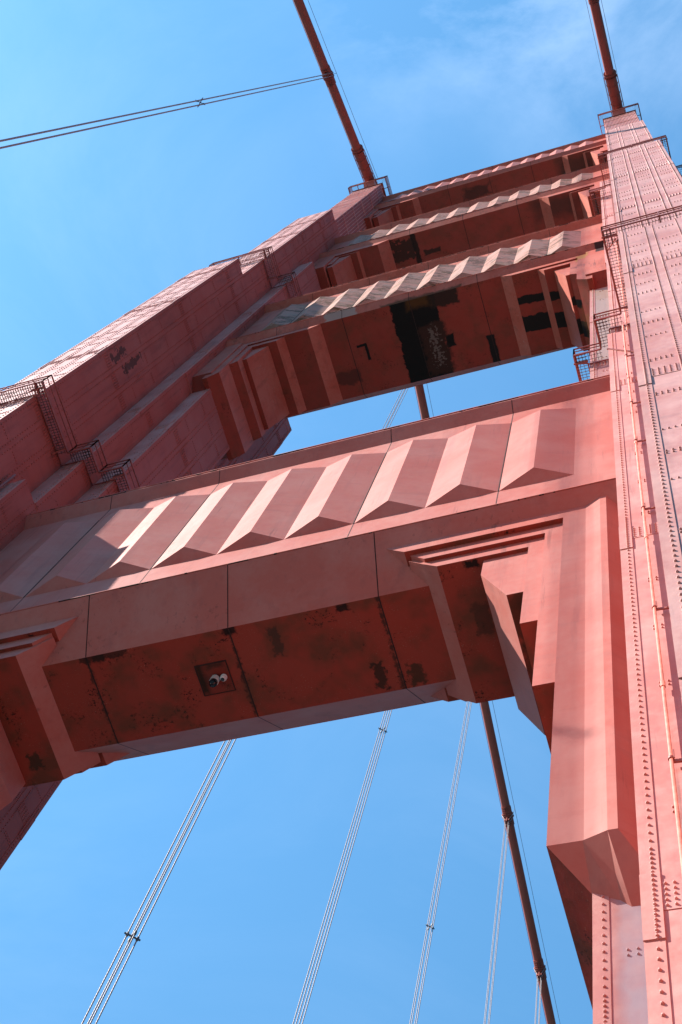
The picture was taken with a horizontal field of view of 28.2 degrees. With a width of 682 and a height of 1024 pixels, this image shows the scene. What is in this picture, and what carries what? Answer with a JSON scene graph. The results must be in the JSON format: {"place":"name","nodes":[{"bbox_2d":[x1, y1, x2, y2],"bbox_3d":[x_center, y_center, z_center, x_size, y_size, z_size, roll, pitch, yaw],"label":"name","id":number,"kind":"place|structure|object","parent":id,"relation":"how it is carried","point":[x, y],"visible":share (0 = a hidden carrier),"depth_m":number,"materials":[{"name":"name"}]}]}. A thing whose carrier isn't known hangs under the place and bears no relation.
{"place":"outdoors","nodes":[
{"label":"outdoors","id":0,"kind":"place"},
{"bbox_2d":[0,0,681,1023],"label":"sky","id":1,"kind":"structure","parent":0,"point":[96,223],"materials":[{"name":"blue"}]},
{"label":"water","id":2,"kind":"structure","parent":0,"visible":0},
{"bbox_2d":[0,103,681,1023],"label":"bridge tower","id":3,"kind":"structure","parent":2,"relation":"on","point":[176,531],"depth_m":39.34,"materials":[{"name":"metal"}]},
{"bbox_2d":[209,674,219,687],"bbox_3d":[-3.486,4.650,37.280,0.260,0.478,0.260,-13,-73,14],"label":"security camera","id":4,"kind":"object","parent":3,"relation":"attached to","point":[214,680],"visible":1,"depth_m":37.14,"materials":[{"name":"white plastic"}]},
{"bbox_2d":[220,673,226,680],"bbox_3d":[-3.229,4.556,37.330,0.190,0.235,0.190,-13,-73,14],"label":"security camera","id":5,"kind":"object","parent":3,"relation":"attached to","point":[223,677],"visible":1,"depth_m":37.25,"materials":[{"name":"white plastic"}]},
{"bbox_2d":[293,0,559,1023],"bbox_3d":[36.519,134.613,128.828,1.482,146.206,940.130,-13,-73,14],"label":"cable","id":6,"kind":"object","parent":3,"relation":"attached to","point":[361,158],"visible":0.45,"depth_m":144.99,"materials":[{"name":"paint"}]},
{"bbox_2d":[0,72,333,148],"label":"suspender ropes","id":7,"kind":"object","parent":6,"relation":"hanging from","point":[325,75],"visible":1,"depth_m":80.73,"materials":[{"name":"metal"}]},
{"bbox_2d":[81,389,407,1023],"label":"suspender ropes","id":8,"kind":"object","parent":6,"relation":"hanging from","point":[132,936],"visible":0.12,"depth_m":60.74,"materials":[{"name":"metal"}]},
{"bbox_2d":[293,710,391,1023],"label":"suspender ropes","id":9,"kind":"object","parent":6,"relation":"hanging from","point":[383,729],"visible":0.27,"depth_m":85.79,"materials":[{"name":"metal"}]},
{"bbox_2d":[409,701,471,1023],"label":"suspender ropes","id":10,"kind":"object","parent":6,"relation":"hanging from","point":[431,927],"visible":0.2,"depth_m":110.30,"materials":[{"name":"metal"}]},
{"bbox_2d":[484,814,513,1023],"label":"suspender ropes","id":11,"kind":"object","parent":6,"relation":"hanging from","point":[506,821],"visible":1,"depth_m":128.96,"materials":[{"name":"metal"}]},
{"bbox_2d":[534,965,545,1023],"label":"suspender ropes","id":12,"kind":"object","parent":6,"relation":"hanging from","point":[539,976],"visible":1,"depth_m":141.18,"materials":[{"name":"metal"}]},
{"bbox_2d":[586,0,624,115],"bbox_3d":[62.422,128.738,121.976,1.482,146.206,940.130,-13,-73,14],"label":"cable","id":13,"kind":"object","parent":3,"relation":"attached to","point":[609,74],"visible":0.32,"depth_m":137.96,"materials":[{"name":"paint"}]}
]}

